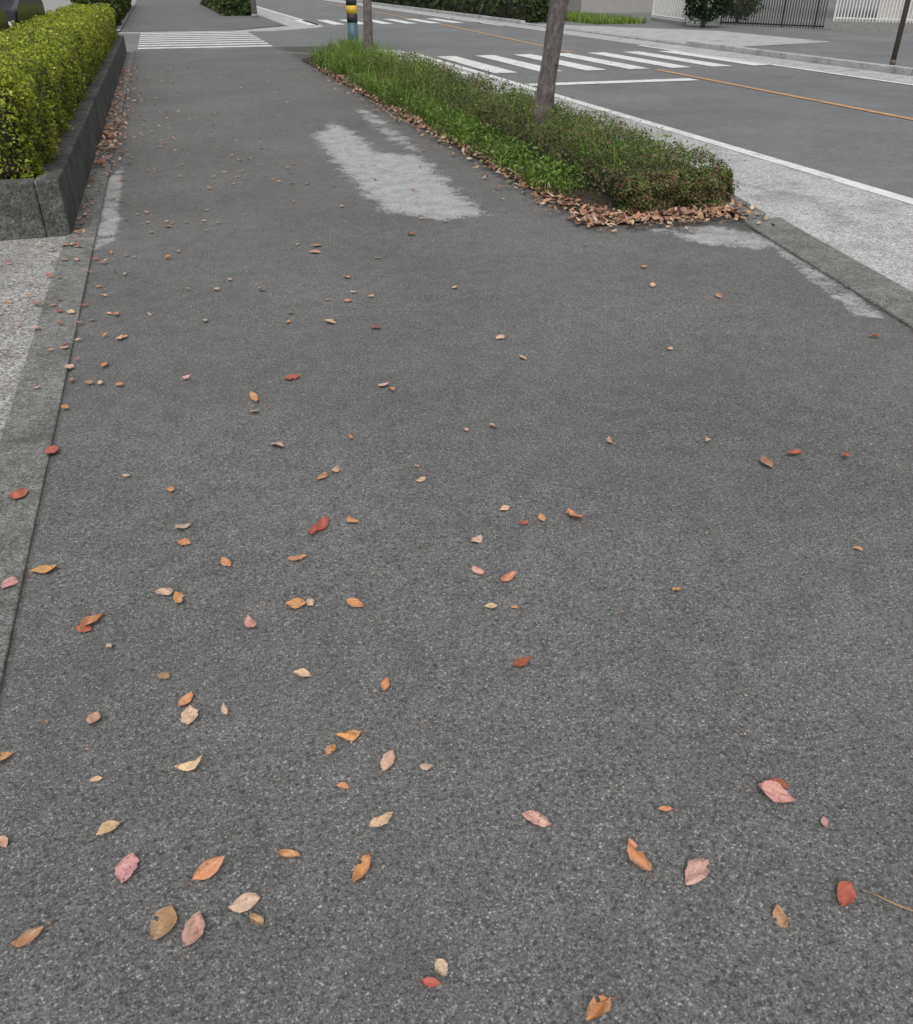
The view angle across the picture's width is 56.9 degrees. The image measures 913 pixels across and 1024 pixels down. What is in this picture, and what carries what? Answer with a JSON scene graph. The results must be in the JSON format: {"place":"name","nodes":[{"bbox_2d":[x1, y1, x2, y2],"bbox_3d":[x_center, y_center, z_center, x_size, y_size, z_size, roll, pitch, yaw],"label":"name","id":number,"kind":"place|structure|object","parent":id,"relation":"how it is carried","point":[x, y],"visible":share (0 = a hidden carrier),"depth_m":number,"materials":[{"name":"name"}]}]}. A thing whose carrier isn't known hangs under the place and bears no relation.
{"place":"outdoors","nodes":[
{"label":"outdoors","id":0,"kind":"place"},
{"bbox_2d":[0,4,9,31],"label":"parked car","id":1,"kind":"object","parent":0,"point":[4,23],"visible":0.25,"depth_m":11.90,"materials":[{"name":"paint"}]},
{"bbox_2d":[0,0,44,34],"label":"parked car","id":2,"kind":"object","parent":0,"point":[16,11],"visible":0.28,"depth_m":13.52,"materials":[{"name":"paint"}]},
{"bbox_2d":[0,236,65,438],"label":"parking lot","id":3,"kind":"structure","parent":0,"point":[26,270],"depth_m":4.66,"materials":[{"name":"grey concrete"}]},
{"bbox_2d":[0,178,47,240],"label":"wall end","id":4,"kind":"structure","parent":3,"relation":"on","point":[21,216],"depth_m":5.59,"materials":[{"name":"concrete"}]},
{"bbox_2d":[34,127,90,236],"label":"wall front","id":5,"kind":"structure","parent":3,"relation":"on","point":[60,186],"depth_m":5.93,"materials":[{"name":"concrete"}]},
{"bbox_2d":[0,39,112,179],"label":"planter soil","id":6,"kind":"structure","parent":0,"point":[58,129],"depth_m":7.29,"materials":[{"name":"brown soil"}]},
{"bbox_2d":[0,2,119,179],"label":"box hedge","id":7,"kind":"object","parent":6,"relation":"on","point":[48,66],"visible":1,"depth_m":7.26,"materials":[{"name":"green plant"}]},
{"bbox_2d":[42,0,136,30],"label":"front yard","id":8,"kind":"structure","parent":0,"point":[51,5],"depth_m":49.32,"materials":[{"name":"grey concrete"}]},
{"bbox_2d":[70,0,131,27],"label":"boundary hedge","id":9,"kind":"object","parent":8,"relation":"on","point":[121,8],"visible":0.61,"depth_m":29.74,"materials":[{"name":"green plant"}]},
{"bbox_2d":[116,32,245,49],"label":"side street","id":10,"kind":"structure","parent":0,"point":[132,40],"depth_m":23.23,"materials":[{"name":"grey asphalt"}]},
{"bbox_2d":[138,32,271,48],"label":"crosswalk","id":11,"kind":"structure","parent":10,"relation":"on","point":[199,40],"depth_m":23.47,"materials":[{"name":"white paint"}]},
{"bbox_2d":[121,0,283,31],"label":"sidewalk","id":12,"kind":"structure","parent":0,"point":[166,15],"depth_m":33.72,"materials":[{"name":"concrete"}]},
{"bbox_2d":[199,0,250,15],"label":"verge hedge","id":13,"kind":"object","parent":12,"relation":"on","point":[232,7],"visible":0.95,"depth_m":36.61,"materials":[{"name":"green plant"}]},
{"bbox_2d":[250,0,257,16],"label":"utility pole","id":14,"kind":"object","parent":12,"relation":"on","point":[253,8],"visible":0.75,"depth_m":35.24,"materials":[{"name":"concrete"}]},
{"bbox_2d":[117,7,322,33],"bbox_3d":[-14.675,-27.753,46.432,7.550,0.001,48.000,-9,34,-14],"label":"road shoulder","id":15,"kind":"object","parent":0,"point":[290,23],"visible":0.57,"depth_m":30.52},
{"bbox_2d":[0,46,912,1023],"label":"sidewalk","id":16,"kind":"structure","parent":0,"point":[788,608],"depth_m":2.37,"materials":[{"name":"grey asphalt"}]},
{"bbox_2d":[69,66,774,246],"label":"leaf litter","id":17,"kind":"object","parent":16,"relation":"on","point":[655,215],"visible":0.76,"depth_m":6.40,"materials":[{"name":"brown plant"}]},
{"bbox_2d":[0,62,897,1020],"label":"fallen leaves","id":18,"kind":"object","parent":16,"relation":"on","point":[696,868],"visible":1,"depth_m":1.81,"materials":[{"name":"orange plant"}]},
{"bbox_2d":[301,34,745,224],"bbox_3d":[-0.456,-6.110,11.781,2.298,0.643,14.450,-9,34,-14],"label":"planting strip","id":19,"kind":"object","parent":16,"relation":"on","point":[341,59],"visible":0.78,"depth_m":8.68,"materials":[{"name":"plant"}]},
{"bbox_2d":[363,0,372,51],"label":"street tree","id":20,"kind":"object","parent":19,"relation":"on","point":[367,23],"visible":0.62,"depth_m":14.94,"materials":[{"name":"brown plant"}]},
{"bbox_2d":[354,48,554,129],"bbox_3d":[-0.211,-5.827,11.410,1.326,0.540,6.338,-9,34,-14],"label":"azalea hedge","id":21,"kind":"object","parent":19,"relation":"on","point":[481,84],"visible":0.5,"depth_m":10.67,"materials":[{"name":"green plant"}]},
{"bbox_2d":[531,0,568,128],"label":"street tree","id":22,"kind":"object","parent":19,"relation":"on","point":[546,84],"visible":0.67,"depth_m":7.92,"materials":[{"name":"brown plant"}]},
{"bbox_2d":[455,93,739,212],"bbox_3d":[1.147,-3.369,7.584,1.320,0.497,3.822,-9,34,-14],"label":"azalea hedge","id":23,"kind":"object","parent":19,"relation":"on","point":[644,187],"visible":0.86,"depth_m":6.52,"materials":[{"name":"green plant"}]},
{"bbox_2d":[867,891,912,911],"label":"twig","id":24,"kind":"object","parent":16,"relation":"on","point":[896,904],"visible":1,"depth_m":1.61,"materials":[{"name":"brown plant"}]},
{"bbox_2d":[205,47,912,291],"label":"road shoulder","id":25,"kind":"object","parent":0,"point":[872,230],"visible":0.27,"depth_m":6.68},
{"bbox_2d":[346,0,358,41],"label":"traffic signal pole","id":26,"kind":"object","parent":25,"relation":"on","point":[351,13],"visible":0.83,"depth_m":18.55,"materials":[{"name":"metal"}]},
{"bbox_2d":[227,0,912,197],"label":"road","id":27,"kind":"structure","parent":0,"point":[872,149],"depth_m":13.26,"materials":[{"name":"grey asphalt"}]},
{"bbox_2d":[294,18,480,24],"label":"crosswalk","id":28,"kind":"structure","parent":27,"relation":"on","point":[335,23],"depth_m":33.06,"materials":[{"name":"white paint"}]},
{"bbox_2d":[256,0,912,203],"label":"road marking","id":29,"kind":"object","parent":27,"relation":"on","point":[906,199],"visible":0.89,"depth_m":11.42,"materials":[{"name":"white paint"}]},
{"bbox_2d":[400,51,770,73],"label":"crosswalk","id":30,"kind":"structure","parent":27,"relation":"on","point":[482,66],"depth_m":17.77,"materials":[{"name":"white paint"}]},
{"bbox_2d":[565,9,648,23],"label":"verge grass","id":31,"kind":"structure","parent":0,"point":[583,17],"depth_m":31.32,"materials":[{"name":"green plant"}]},
{"bbox_2d":[329,0,912,83],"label":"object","id":32,"kind":"object","parent":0,"point":[851,71],"visible":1,"depth_m":19.88,"materials":[{"name":"grey concrete"}]},
{"bbox_2d":[360,0,912,67],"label":"pavement","id":33,"kind":"structure","parent":0,"point":[873,53],"depth_m":20.46,"materials":[{"name":"concrete"}]},
{"bbox_2d":[889,0,910,64],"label":"street lamp pole","id":34,"kind":"object","parent":33,"relation":"on","point":[900,32],"visible":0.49,"depth_m":16.05,"materials":[{"name":"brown metal"}]},
{"bbox_2d":[567,0,757,12],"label":"walls","id":35,"kind":"structure","parent":0,"point":[614,6],"depth_m":40.01,"materials":[{"name":"paint"}]},
{"bbox_2d":[541,24,827,46],"bbox_3d":[6.500,-14.835,26.071,4.050,0.001,12.500,-9,34,-14],"label":"pavement apron","id":36,"kind":"object","parent":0,"point":[714,37],"visible":1,"depth_m":24.33,"materials":[{"name":"concrete"}]},
{"bbox_2d":[593,0,912,47],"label":"pavement","id":37,"kind":"structure","parent":0,"point":[872,37],"depth_m":31.10,"materials":[{"name":"concrete"}]},
{"bbox_2d":[650,0,686,24],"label":"white fence","id":38,"kind":"object","parent":37,"relation":"on","point":[667,20],"visible":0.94,"depth_m":31.30,"materials":[{"name":"metal"}]},
{"bbox_2d":[682,0,734,26],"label":"round shrub","id":39,"kind":"object","parent":37,"relation":"on","point":[703,13],"visible":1,"depth_m":28.26,"materials":[{"name":"green plant"}]},
{"bbox_2d":[718,0,765,21],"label":"round shrub","id":40,"kind":"object","parent":37,"relation":"on","point":[743,9],"visible":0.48,"depth_m":30.83,"materials":[{"name":"green plant"}]},
{"bbox_2d":[720,0,828,29],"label":"black gate","id":41,"kind":"structure","parent":37,"relation":"on","point":[773,24],"depth_m":28.52,"materials":[{"name":"metal"}]},
{"bbox_2d":[831,0,912,32],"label":"white fence","id":42,"kind":"object","parent":37,"relation":"on","point":[875,26],"visible":0.89,"depth_m":26.63,"materials":[{"name":"metal"}]},
{"bbox_2d":[877,0,912,21],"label":"walls","id":43,"kind":"structure","parent":0,"point":[898,5],"depth_m":32.38,"materials":[{"name":"paint"}]},
{"label":"ground","id":44,"kind":"structure","parent":0,"visible":0},
{"bbox_2d":[0,50,134,688],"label":"kerb","id":45,"kind":"structure","parent":44,"relation":"on","point":[27,437],"depth_m":3.53,"materials":[{"name":"concrete"}]},
{"bbox_2d":[67,96,102,167],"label":"wall front","id":46,"kind":"structure","parent":44,"relation":"on","point":[87,119],"depth_m":8.35,"materials":[{"name":"concrete"}]},
{"bbox_2d":[83,75,110,128],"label":"wall front","id":47,"kind":"structure","parent":44,"relation":"on","point":[98,88],"depth_m":10.31,"materials":[{"name":"concrete"}]},
{"bbox_2d":[95,61,116,102],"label":"wall front","id":48,"kind":"structure","parent":44,"relation":"on","point":[107,70],"depth_m":12.24,"materials":[{"name":"concrete"}]},
{"bbox_2d":[104,50,120,83],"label":"wall front","id":49,"kind":"structure","parent":44,"relation":"on","point":[113,57],"depth_m":14.24,"materials":[{"name":"concrete"}]},
{"bbox_2d":[110,41,123,70],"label":"wall front","id":50,"kind":"structure","parent":44,"relation":"on","point":[117,45],"depth_m":16.17,"materials":[{"name":"concrete"}]},
{"bbox_2d":[114,35,126,60],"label":"wall front","id":51,"kind":"structure","parent":44,"relation":"on","point":[121,39],"depth_m":18.06,"materials":[{"name":"concrete"}]},
{"bbox_2d":[372,0,549,22],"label":"verge hedge","id":52,"kind":"object","parent":44,"relation":"on","point":[531,11],"visible":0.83,"depth_m":34.58,"materials":[{"name":"green plant"}]},
{"bbox_2d":[277,51,912,328],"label":"kerb","id":53,"kind":"structure","parent":44,"relation":"on","point":[890,297],"depth_m":5.16,"materials":[{"name":"concrete"}]},
{"bbox_2d":[343,0,912,75],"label":"kerb","id":54,"kind":"structure","parent":44,"relation":"on","point":[894,69],"depth_m":19.45,"materials":[{"name":"concrete"}]}
]}

